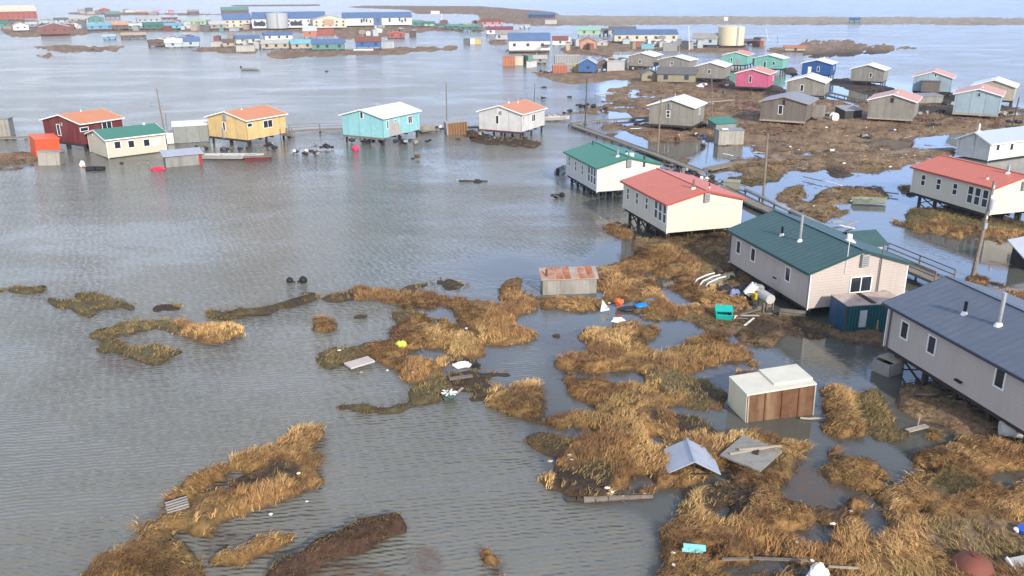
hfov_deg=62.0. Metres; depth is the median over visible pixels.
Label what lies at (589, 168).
window
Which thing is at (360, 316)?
driftwood lump
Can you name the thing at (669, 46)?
container
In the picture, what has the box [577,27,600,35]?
house
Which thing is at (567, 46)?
shed
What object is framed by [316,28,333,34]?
container
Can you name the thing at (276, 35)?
house
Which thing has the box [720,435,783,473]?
plywood sheet
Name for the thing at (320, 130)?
boardwalk
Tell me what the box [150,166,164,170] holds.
red sled
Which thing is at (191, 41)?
house
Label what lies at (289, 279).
float buoy
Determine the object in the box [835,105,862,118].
open shed
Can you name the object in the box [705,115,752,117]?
boardwalk
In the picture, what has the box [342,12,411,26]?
building
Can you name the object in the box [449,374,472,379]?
plank
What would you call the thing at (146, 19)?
house
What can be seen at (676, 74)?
building
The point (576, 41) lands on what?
shed
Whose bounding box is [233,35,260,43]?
house
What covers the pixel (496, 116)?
window
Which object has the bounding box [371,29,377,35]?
shed
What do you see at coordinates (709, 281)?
whale rib bones
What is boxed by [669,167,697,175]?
junk pile
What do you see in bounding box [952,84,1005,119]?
house
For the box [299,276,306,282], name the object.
float buoy
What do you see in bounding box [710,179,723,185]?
junk pile
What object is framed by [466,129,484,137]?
junk pile
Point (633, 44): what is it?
shed
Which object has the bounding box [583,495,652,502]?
plank
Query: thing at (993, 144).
storage building
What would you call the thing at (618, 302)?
orange bag
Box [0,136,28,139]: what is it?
boardwalk
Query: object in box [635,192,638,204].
window
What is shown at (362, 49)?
boat
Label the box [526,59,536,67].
shed
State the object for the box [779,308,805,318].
pallet stack
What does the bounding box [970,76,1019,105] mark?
house
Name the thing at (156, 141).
window
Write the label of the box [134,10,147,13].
building
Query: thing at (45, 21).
house
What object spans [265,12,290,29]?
storage tank
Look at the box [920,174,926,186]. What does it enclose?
window
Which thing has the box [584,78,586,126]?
utility pole
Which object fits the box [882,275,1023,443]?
house
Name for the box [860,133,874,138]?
junk pile
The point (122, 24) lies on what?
house
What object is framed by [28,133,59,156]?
crate shed
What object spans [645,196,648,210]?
window
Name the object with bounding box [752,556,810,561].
plank
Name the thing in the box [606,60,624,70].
shed
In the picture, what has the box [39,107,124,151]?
house
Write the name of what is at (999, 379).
window
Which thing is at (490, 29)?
house
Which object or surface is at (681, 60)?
house
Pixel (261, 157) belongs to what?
boat
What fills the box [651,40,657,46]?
shed
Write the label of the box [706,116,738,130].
storage shed
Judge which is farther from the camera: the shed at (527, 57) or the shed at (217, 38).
the shed at (217, 38)
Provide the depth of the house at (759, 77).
205.15 m
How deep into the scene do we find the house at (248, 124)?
139.32 m
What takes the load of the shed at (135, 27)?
on the water
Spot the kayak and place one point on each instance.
(641, 304)
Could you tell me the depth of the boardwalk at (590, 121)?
161.37 m
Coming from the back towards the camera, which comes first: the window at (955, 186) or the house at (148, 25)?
the house at (148, 25)
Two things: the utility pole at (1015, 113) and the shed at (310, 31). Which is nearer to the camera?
the utility pole at (1015, 113)
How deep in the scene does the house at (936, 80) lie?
193.17 m
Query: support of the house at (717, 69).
on the ground at (962, 414)
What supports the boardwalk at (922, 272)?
on the water
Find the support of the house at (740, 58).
on the ground at (962, 414)
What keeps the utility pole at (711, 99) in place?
in the water
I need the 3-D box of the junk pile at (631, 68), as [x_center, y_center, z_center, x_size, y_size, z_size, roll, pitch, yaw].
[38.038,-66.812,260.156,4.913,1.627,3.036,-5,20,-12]
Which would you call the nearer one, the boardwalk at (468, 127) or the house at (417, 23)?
the boardwalk at (468, 127)
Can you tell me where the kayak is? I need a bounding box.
[635,298,654,307]
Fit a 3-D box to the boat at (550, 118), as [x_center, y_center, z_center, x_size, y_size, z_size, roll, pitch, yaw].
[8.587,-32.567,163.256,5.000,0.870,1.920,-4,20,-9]
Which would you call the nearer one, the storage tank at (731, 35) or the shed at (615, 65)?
the shed at (615, 65)
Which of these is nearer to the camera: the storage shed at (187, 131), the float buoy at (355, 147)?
the float buoy at (355, 147)
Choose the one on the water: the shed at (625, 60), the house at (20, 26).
the shed at (625, 60)
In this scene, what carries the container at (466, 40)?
on the water
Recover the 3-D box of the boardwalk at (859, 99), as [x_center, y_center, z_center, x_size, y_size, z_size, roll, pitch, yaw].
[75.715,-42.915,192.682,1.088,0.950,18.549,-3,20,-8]
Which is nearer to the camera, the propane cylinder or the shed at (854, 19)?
the propane cylinder
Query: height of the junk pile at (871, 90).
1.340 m
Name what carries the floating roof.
on the water
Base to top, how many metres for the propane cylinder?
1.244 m
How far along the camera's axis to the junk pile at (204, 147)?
135.72 m
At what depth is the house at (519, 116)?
144.87 m
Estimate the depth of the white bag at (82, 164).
123.28 m
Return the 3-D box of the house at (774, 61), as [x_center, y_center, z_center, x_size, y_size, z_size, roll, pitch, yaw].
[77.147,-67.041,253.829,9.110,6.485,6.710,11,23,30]
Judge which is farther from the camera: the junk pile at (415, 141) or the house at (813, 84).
the house at (813, 84)
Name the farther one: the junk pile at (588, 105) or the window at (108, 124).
the junk pile at (588, 105)
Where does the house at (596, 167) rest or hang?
on the ground at (962, 414)
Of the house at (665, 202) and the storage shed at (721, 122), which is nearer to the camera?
the house at (665, 202)
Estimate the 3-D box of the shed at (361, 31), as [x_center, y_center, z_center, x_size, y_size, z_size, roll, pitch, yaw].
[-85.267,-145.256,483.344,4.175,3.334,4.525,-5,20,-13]
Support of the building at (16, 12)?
on the ground at (962, 414)
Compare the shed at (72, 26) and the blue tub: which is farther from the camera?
the shed at (72, 26)
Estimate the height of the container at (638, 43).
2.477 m
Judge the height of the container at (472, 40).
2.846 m
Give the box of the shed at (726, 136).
[714,127,744,144]
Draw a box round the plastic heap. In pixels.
[452,361,480,368]
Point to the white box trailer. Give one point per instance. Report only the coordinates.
(170, 137)
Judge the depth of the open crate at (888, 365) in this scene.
55.73 m
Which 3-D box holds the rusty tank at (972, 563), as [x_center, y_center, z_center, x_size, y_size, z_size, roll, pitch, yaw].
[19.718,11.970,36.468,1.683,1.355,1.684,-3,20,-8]
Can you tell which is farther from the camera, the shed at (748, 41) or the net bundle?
the shed at (748, 41)
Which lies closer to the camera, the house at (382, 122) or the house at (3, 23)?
the house at (382, 122)
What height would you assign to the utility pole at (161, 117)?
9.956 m
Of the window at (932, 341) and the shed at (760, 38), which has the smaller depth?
the window at (932, 341)
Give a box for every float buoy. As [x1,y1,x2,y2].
[286,277,292,282]
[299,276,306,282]
[352,145,358,150]
[395,339,406,347]
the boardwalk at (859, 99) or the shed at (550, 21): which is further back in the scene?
the shed at (550, 21)
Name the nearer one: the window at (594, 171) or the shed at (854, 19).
the window at (594, 171)
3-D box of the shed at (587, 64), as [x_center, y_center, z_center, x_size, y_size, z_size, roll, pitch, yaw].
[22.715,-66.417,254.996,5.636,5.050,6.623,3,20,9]
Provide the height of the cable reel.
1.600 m
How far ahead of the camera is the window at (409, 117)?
143.46 m
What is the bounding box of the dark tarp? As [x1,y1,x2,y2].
[617,305,635,311]
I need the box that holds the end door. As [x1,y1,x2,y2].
[828,297,845,331]
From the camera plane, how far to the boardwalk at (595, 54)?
323.33 m
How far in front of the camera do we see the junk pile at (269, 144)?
135.76 m
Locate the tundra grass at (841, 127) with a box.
[1,87,1022,171]
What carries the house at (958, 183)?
on the ground at (962, 414)
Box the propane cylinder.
[743,282,758,296]
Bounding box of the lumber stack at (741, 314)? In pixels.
[715,306,761,318]
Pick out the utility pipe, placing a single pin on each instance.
(779, 205)
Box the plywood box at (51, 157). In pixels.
[36,150,65,165]
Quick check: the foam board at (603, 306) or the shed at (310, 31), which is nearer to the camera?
the foam board at (603, 306)
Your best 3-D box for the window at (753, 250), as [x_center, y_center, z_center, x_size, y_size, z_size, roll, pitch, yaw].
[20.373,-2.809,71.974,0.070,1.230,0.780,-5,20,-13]
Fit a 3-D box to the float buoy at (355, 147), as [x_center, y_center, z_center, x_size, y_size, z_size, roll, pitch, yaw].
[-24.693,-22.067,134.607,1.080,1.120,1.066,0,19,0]
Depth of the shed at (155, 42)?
387.69 m
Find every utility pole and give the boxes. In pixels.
[149,89,167,147]
[438,82,446,120]
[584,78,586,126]
[657,99,661,152]
[711,76,712,116]
[752,133,768,203]
[970,181,1001,276]
[1011,97,1019,126]
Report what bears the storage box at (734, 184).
on the water
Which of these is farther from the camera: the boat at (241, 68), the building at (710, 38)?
the building at (710, 38)
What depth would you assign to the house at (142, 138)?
131.43 m
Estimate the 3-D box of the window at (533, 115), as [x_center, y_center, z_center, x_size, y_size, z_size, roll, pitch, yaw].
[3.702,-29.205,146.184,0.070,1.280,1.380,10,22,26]
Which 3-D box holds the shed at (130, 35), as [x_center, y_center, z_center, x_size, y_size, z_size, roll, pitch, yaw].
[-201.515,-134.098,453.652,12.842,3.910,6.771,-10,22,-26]
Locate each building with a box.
[0,4,37,19]
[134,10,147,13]
[220,7,248,14]
[222,13,250,27]
[251,11,324,29]
[310,15,346,28]
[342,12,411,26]
[504,32,550,52]
[528,12,554,17]
[612,29,678,42]
[656,65,697,83]
[692,33,718,46]
[955,119,1023,160]
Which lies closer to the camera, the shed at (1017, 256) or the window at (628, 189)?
the shed at (1017, 256)
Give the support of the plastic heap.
on the water
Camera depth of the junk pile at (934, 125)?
151.98 m
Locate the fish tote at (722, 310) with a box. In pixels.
[715,305,736,320]
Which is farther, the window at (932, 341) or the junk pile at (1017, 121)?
the junk pile at (1017, 121)
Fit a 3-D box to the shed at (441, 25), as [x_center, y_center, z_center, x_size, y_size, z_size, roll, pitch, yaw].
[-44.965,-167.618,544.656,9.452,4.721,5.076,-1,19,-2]
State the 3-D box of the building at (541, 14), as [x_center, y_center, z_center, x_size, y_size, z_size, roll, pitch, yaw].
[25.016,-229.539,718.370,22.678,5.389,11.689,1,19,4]
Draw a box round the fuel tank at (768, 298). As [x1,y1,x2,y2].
[749,289,778,314]
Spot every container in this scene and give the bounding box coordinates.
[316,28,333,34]
[443,119,467,134]
[463,38,469,43]
[470,38,474,43]
[475,38,480,43]
[502,56,514,65]
[515,56,523,64]
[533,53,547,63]
[554,54,579,62]
[635,41,643,45]
[641,44,653,48]
[647,38,670,43]
[662,43,677,50]
[828,291,895,331]
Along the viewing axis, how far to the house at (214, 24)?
546.24 m
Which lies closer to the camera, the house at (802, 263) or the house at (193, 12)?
the house at (802, 263)
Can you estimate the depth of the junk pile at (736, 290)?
68.50 m
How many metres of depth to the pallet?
40.94 m
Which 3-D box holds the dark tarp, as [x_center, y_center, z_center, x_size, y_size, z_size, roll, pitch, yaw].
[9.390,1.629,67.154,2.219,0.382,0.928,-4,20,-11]
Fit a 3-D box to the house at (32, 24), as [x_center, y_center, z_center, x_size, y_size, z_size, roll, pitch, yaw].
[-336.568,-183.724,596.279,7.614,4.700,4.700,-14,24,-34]
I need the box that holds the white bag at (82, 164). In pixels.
[79,160,86,166]
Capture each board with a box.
[344,356,374,368]
[600,300,609,311]
[611,317,624,322]
[905,417,929,432]
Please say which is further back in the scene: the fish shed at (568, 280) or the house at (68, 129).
the house at (68, 129)
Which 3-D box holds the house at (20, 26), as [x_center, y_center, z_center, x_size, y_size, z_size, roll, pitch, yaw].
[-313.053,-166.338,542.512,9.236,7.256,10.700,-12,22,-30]
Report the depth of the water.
76.94 m
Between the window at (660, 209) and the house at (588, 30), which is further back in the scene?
the house at (588, 30)
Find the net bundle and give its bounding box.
[441,389,456,400]
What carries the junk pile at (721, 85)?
on the water
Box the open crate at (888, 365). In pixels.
[871,353,904,377]
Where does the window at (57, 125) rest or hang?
in the house at (68, 129)
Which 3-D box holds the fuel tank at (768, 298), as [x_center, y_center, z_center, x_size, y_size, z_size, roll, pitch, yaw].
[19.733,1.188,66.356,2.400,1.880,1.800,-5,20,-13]
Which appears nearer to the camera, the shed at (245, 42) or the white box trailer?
the white box trailer
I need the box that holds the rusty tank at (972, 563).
[951,551,994,575]
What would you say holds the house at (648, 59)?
on the ground at (962, 414)
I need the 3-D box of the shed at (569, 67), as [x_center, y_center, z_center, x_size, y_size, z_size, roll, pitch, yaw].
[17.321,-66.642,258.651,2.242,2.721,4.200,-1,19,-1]
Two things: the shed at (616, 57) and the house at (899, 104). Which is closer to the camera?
the house at (899, 104)
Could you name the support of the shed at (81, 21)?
on the water
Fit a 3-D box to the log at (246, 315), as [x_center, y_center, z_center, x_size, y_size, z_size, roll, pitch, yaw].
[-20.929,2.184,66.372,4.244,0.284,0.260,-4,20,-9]
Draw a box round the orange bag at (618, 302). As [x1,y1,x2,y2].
[615,298,623,306]
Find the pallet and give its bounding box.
[165,496,188,513]
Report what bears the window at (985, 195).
in the house at (958, 183)
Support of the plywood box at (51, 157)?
on the ground at (962, 414)
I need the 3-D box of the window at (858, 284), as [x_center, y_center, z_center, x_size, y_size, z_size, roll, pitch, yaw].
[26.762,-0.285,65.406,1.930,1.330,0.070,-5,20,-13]
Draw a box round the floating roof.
[664,438,720,475]
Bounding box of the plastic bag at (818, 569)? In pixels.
[806,562,829,575]
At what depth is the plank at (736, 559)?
37.21 m
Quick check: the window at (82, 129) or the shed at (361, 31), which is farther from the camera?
the shed at (361, 31)
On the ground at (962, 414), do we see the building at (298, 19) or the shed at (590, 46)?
the building at (298, 19)
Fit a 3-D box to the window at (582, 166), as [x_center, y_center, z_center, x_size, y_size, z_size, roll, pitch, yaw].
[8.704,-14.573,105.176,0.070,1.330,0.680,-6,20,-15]
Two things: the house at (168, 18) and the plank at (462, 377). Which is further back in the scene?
the house at (168, 18)
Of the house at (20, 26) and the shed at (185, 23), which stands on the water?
the shed at (185, 23)
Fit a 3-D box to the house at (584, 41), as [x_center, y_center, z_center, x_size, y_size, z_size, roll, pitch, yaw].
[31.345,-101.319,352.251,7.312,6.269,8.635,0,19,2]
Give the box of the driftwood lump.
[354,314,365,317]
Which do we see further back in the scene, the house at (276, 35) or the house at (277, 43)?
the house at (276, 35)
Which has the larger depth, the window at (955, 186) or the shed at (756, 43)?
the shed at (756, 43)
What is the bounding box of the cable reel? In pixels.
[829,112,838,119]
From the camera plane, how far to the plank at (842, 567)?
36.41 m
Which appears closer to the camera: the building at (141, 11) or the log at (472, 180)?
the log at (472, 180)
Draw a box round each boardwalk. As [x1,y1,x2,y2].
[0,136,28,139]
[288,123,342,132]
[419,126,478,133]
[568,124,707,175]
[570,117,648,123]
[580,51,611,56]
[703,147,955,171]
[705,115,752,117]
[719,185,782,212]
[828,92,868,102]
[885,242,955,282]
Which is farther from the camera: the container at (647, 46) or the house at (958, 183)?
the container at (647, 46)
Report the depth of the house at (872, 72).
215.73 m
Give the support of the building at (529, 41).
on the ground at (962, 414)
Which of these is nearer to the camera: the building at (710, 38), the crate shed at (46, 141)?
the crate shed at (46, 141)
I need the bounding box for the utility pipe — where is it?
[744,188,829,226]
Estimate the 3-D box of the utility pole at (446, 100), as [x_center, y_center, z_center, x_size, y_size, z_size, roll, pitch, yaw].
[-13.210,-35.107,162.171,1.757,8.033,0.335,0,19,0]
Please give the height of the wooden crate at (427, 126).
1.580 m
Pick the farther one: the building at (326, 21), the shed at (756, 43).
the building at (326, 21)
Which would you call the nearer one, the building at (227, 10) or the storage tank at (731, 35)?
the storage tank at (731, 35)
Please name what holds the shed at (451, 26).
on the water
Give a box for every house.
[0,20,8,28]
[12,22,28,31]
[24,22,36,26]
[38,18,51,23]
[39,22,69,35]
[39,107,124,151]
[53,17,68,21]
[67,16,89,22]
[84,123,167,158]
[86,23,113,30]
[88,16,103,21]
[104,10,119,18]
[111,21,128,30]
[128,23,146,29]
[136,16,158,21]
[142,21,162,29]
[161,17,176,21]
[163,23,181,29]
[179,36,199,46]
[181,19,206,24]
[186,10,198,14]
[204,105,294,146]
[207,21,225,29]
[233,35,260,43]
[260,39,290,49]
[262,32,292,39]
[289,39,311,48]
[311,37,344,49]
[338,102,421,144]
[354,34,381,48]
[411,20,422,26]
[423,21,434,26]
[476,99,547,137]
[486,26,513,35]
[495,30,521,39]
[563,141,662,197]
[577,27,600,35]
[579,35,596,48]
[600,27,607,35]
[608,26,635,33]
[620,168,746,238]
[628,50,662,68]
[647,93,707,131]
[657,53,697,66]
[694,59,732,81]
[723,50,754,68]
[726,209,914,314]
[734,66,776,90]
[754,52,789,72]
[758,91,825,125]
[785,72,831,99]
[800,57,837,77]
[850,62,890,85]
[867,89,922,123]
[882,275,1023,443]
[910,155,1023,219]
[912,68,956,96]
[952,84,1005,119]
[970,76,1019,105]
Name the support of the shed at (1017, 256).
on the ground at (962, 414)
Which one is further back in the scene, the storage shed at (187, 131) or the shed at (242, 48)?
the shed at (242, 48)
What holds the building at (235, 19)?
on the ground at (962, 414)
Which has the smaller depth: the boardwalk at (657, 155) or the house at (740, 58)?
the boardwalk at (657, 155)
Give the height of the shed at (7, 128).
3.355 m
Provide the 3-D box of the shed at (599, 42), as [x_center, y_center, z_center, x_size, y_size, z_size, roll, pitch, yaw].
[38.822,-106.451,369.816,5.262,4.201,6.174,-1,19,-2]
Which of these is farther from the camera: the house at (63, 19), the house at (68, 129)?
the house at (63, 19)
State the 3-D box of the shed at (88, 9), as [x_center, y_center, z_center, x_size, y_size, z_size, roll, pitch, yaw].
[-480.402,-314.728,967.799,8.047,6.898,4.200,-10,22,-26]
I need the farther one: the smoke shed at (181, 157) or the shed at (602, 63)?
the shed at (602, 63)
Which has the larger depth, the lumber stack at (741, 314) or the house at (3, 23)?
the house at (3, 23)
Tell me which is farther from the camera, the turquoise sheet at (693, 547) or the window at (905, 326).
the window at (905, 326)
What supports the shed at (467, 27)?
on the water
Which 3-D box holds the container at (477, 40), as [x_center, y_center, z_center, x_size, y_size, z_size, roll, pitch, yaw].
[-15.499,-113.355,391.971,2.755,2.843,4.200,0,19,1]
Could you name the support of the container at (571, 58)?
on the water
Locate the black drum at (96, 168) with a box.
[85,166,105,170]
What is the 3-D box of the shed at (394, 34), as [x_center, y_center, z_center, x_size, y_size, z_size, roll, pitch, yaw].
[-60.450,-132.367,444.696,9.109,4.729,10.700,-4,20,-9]
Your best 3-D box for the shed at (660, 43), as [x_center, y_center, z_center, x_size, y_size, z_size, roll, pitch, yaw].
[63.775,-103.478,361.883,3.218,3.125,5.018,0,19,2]
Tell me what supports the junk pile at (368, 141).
on the water
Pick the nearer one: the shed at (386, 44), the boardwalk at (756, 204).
the boardwalk at (756, 204)
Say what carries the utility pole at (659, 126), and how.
in the water
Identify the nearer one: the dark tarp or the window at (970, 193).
the dark tarp
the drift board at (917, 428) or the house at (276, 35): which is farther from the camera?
the house at (276, 35)
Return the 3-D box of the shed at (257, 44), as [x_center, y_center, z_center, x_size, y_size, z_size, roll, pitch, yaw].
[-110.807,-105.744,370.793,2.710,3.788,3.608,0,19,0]
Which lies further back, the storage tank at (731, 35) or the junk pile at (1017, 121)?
the storage tank at (731, 35)
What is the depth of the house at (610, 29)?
444.21 m
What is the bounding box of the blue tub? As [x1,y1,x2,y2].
[1014,524,1023,534]
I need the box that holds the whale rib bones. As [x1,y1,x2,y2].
[695,272,725,285]
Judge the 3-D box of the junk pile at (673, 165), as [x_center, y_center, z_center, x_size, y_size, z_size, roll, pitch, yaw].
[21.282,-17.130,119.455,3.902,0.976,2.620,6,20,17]
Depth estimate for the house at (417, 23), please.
563.05 m
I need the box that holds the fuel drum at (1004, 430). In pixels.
[998,421,1023,442]
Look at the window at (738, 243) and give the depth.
74.27 m
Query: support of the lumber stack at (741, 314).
on the ground at (962, 414)
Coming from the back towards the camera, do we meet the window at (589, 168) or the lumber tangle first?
the window at (589, 168)
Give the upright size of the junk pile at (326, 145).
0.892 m
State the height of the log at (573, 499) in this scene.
0.342 m
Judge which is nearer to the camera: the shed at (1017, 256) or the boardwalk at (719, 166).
the shed at (1017, 256)
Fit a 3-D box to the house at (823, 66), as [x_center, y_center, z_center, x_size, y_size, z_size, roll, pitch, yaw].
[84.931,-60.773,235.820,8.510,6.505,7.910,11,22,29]
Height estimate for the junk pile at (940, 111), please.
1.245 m
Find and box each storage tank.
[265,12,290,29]
[715,25,745,47]
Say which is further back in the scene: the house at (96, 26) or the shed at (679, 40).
the house at (96, 26)
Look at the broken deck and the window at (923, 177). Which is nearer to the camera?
the window at (923, 177)
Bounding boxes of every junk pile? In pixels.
[195,145,208,150]
[219,142,277,150]
[289,147,325,154]
[308,143,333,148]
[348,138,381,143]
[385,137,420,143]
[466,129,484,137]
[485,135,500,138]
[575,103,595,107]
[629,66,642,70]
[658,161,676,169]
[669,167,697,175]
[693,172,715,181]
[694,83,708,86]
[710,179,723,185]
[714,84,731,86]
[719,284,778,300]
[823,148,836,153]
[860,87,883,91]
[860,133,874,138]
[917,109,944,114]
[927,123,940,126]
[940,101,953,104]
[999,110,1023,115]
[1006,119,1022,123]
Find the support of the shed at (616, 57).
on the water
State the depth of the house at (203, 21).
608.93 m
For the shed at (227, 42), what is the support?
on the water
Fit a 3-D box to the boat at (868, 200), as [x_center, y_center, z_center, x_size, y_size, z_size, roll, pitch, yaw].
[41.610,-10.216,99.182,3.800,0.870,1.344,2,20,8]
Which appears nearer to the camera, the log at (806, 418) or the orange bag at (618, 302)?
the log at (806, 418)
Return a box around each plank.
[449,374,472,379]
[721,557,748,560]
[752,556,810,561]
[777,161,822,167]
[829,565,858,569]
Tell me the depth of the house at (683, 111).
149.13 m
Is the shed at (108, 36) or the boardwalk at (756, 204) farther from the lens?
the shed at (108, 36)
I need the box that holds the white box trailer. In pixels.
[165,130,173,143]
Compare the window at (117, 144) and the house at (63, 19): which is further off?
the house at (63, 19)
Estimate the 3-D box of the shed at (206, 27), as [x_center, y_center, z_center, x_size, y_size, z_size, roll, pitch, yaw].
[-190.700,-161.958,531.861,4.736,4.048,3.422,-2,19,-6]
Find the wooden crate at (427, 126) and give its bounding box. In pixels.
[418,124,434,132]
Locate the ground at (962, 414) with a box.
[0,4,1023,575]
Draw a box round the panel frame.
[1005,555,1023,570]
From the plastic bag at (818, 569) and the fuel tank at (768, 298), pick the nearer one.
the plastic bag at (818, 569)
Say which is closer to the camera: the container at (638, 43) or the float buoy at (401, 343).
the float buoy at (401, 343)
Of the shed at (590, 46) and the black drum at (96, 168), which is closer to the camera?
the black drum at (96, 168)
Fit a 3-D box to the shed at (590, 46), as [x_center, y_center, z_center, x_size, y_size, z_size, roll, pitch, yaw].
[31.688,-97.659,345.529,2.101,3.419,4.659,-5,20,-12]
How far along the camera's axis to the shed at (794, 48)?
331.25 m
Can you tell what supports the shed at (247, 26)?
on the water
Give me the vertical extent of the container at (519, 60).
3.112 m
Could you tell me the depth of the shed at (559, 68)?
253.06 m
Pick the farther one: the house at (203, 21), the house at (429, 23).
the house at (203, 21)
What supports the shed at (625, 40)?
on the water
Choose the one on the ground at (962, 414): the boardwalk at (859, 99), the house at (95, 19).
the house at (95, 19)
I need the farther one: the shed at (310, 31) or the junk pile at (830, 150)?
the shed at (310, 31)
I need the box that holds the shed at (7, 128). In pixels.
[0,116,15,136]
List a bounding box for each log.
[215,313,270,318]
[459,180,487,181]
[566,496,595,501]
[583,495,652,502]
[800,417,824,419]
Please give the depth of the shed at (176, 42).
378.30 m
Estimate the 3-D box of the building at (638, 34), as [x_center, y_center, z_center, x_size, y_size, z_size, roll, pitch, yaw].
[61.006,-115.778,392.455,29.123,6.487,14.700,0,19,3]
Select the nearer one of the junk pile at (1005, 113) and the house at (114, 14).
the junk pile at (1005, 113)
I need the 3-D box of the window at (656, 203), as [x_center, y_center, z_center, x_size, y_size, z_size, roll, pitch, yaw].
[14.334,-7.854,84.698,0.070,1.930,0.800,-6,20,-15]
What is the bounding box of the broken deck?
[791,165,824,169]
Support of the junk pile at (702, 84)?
on the water
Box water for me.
[0,0,1023,575]
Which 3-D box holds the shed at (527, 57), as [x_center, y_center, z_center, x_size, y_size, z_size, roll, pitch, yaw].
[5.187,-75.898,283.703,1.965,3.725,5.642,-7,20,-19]
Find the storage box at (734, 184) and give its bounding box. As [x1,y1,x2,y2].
[723,179,740,189]
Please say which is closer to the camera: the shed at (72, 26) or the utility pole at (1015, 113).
the utility pole at (1015, 113)
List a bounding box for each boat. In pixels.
[202,153,263,158]
[240,66,259,69]
[243,154,272,160]
[353,49,372,50]
[545,115,569,120]
[553,165,565,177]
[851,197,886,203]
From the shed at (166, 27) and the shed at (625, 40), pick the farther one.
the shed at (166, 27)
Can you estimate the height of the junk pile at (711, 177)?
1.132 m
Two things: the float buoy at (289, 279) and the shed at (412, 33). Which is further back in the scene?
the shed at (412, 33)
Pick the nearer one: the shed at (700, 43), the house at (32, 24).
the shed at (700, 43)
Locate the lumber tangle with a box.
[899,387,983,410]
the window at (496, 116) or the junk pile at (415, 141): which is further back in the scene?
the window at (496, 116)
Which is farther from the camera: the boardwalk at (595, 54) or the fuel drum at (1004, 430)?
the boardwalk at (595, 54)
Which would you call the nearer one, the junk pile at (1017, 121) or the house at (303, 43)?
the junk pile at (1017, 121)
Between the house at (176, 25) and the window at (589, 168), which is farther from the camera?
the house at (176, 25)
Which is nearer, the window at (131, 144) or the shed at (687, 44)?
the window at (131, 144)
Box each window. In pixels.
[56,124,61,135]
[80,127,88,131]
[101,121,111,128]
[113,141,121,148]
[127,140,134,147]
[143,139,150,146]
[152,138,160,145]
[263,119,272,128]
[408,115,411,123]
[495,115,498,123]
[532,114,535,121]
[581,164,583,175]
[587,166,590,181]
[590,168,592,183]
[593,169,595,185]
[626,187,629,199]
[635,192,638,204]
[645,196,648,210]
[654,201,658,218]
[658,203,662,221]
[662,205,666,224]
[666,110,669,117]
[736,239,741,254]
[750,246,755,262]
[778,105,782,114]
[784,265,791,282]
[848,275,872,292]
[899,319,909,340]
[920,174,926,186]
[926,333,937,356]
[935,178,941,190]
[951,183,958,195]
[966,185,974,203]
[973,187,981,205]
[980,189,989,207]
[992,368,1006,390]
[1009,143,1013,150]
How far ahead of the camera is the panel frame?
36.39 m
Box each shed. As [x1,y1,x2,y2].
[0,116,15,136]
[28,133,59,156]
[65,23,74,28]
[77,20,85,23]
[85,8,92,13]
[102,33,115,39]
[120,32,146,38]
[132,25,139,30]
[147,39,164,46]
[159,147,203,167]
[162,25,172,30]
[164,38,182,47]
[171,119,209,142]
[183,21,190,26]
[190,25,199,30]
[202,25,210,30]
[210,41,222,46]
[213,35,220,40]
[222,37,234,46]
[229,27,238,30]
[236,45,254,51]
[242,24,251,28]
[242,39,248,44]
[253,40,260,48]
[302,26,316,38]
[358,29,364,33]
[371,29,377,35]
[381,41,393,48]
[387,30,404,37]
[409,30,415,36]
[434,23,448,28]
[445,24,458,29]
[459,24,480,30]
[481,19,502,25]
[519,23,529,28]
[522,54,532,64]
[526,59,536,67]
[539,266,598,294]
[545,20,556,23]
[552,36,568,45]
[552,64,566,72]
[565,42,570,50]
[565,63,572,71]
[573,63,578,71]
[574,38,580,45]
[577,57,597,72]
[586,42,593,49]
[596,38,607,45]
[596,57,606,69]
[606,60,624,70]
[613,52,628,59]
[618,57,627,67]
[622,38,629,43]
[632,41,635,48]
[639,68,656,80]
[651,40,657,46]
[658,35,665,40]
[658,40,666,46]
[677,38,682,45]
[681,40,693,48]
[697,39,702,47]
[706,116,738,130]
[714,127,744,144]
[728,364,816,422]
[744,39,752,44]
[752,40,764,46]
[753,37,765,45]
[783,45,806,51]
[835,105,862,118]
[849,17,860,22]
[914,92,943,102]
[1007,236,1023,269]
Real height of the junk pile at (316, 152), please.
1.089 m
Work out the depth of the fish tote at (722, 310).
64.10 m
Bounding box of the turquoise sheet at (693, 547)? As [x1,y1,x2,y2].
[682,543,705,552]
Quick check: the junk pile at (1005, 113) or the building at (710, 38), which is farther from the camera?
the building at (710, 38)
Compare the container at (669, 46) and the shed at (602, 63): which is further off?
the container at (669, 46)
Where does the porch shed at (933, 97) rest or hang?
on the ground at (962, 414)
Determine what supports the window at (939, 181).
in the house at (958, 183)
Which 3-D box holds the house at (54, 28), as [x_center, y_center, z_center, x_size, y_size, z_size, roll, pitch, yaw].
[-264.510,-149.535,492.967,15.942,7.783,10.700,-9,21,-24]
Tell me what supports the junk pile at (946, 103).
on the water

